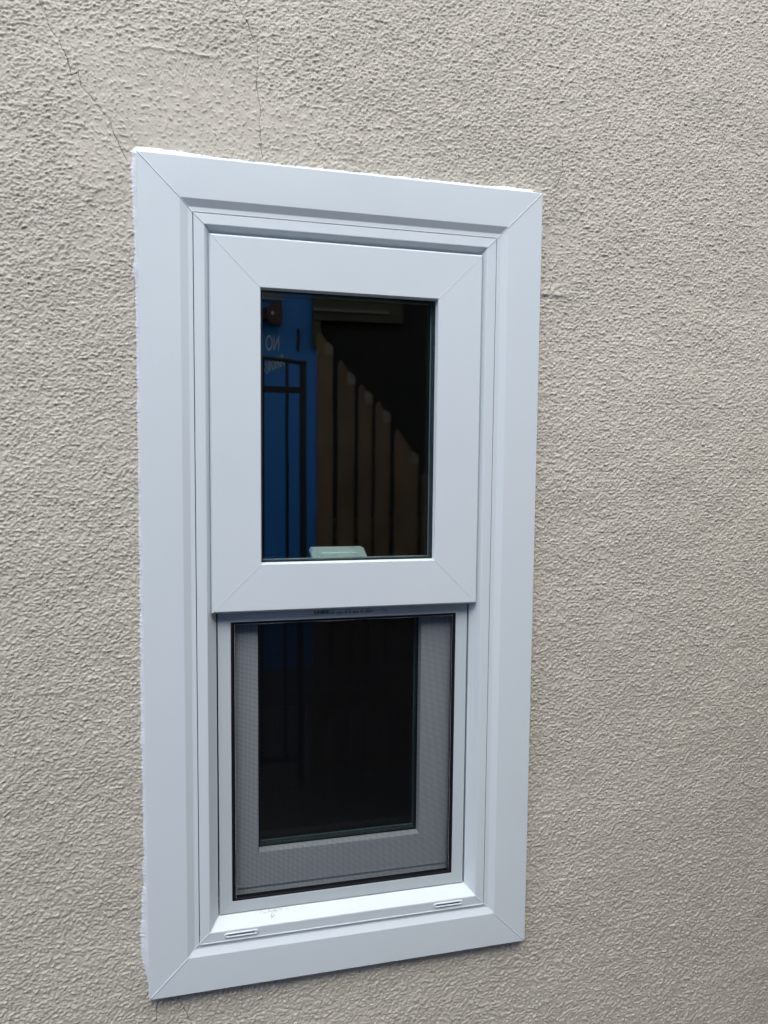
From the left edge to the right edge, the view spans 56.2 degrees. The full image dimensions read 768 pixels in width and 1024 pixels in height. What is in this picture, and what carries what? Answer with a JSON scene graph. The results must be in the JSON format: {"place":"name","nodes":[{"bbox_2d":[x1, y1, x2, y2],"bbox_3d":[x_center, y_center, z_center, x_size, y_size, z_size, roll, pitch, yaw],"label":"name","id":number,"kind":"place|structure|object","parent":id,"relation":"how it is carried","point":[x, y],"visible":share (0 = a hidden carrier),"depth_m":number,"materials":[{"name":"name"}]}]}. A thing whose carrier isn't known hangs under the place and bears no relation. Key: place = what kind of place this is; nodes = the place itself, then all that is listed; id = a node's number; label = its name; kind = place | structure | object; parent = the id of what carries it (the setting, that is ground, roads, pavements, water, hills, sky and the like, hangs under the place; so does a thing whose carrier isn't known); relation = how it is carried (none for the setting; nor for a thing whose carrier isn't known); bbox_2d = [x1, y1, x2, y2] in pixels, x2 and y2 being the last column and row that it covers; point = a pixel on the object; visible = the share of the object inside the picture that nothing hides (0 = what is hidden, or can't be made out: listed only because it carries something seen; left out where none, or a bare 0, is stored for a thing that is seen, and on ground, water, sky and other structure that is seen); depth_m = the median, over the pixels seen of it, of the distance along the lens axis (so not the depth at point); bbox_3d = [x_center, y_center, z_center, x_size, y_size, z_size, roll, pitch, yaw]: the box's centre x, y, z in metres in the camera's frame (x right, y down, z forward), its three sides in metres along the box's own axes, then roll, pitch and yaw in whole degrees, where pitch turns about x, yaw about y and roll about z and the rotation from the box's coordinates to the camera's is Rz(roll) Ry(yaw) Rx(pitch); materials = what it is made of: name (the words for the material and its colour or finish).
{"place":"outdoors","nodes":[
{"label":"outdoors","id":0,"kind":"place"},
{"label":"ground","id":1,"kind":"structure","parent":0,"visible":0},
{"bbox_2d":[0,0,767,1023],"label":"stucco wall","id":2,"kind":"structure","parent":1,"relation":"on","point":[628,138],"depth_m":1.19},
{"bbox_2d":[130,146,542,999],"bbox_3d":[-0.062,0.106,1.162,0.649,1.273,0.079,0,4,-14],"label":"window","id":3,"kind":"structure","parent":2,"relation":"attached to","point":[222,246],"depth_m":1.13,"materials":[{"name":"white plastic"}]},
{"bbox_2d":[216,295,430,878],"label":"reflection of building exterior","id":4,"kind":"object","parent":3,"relation":"in","point":[340,414],"depth_m":4.34,"materials":[{"name":"glass"}]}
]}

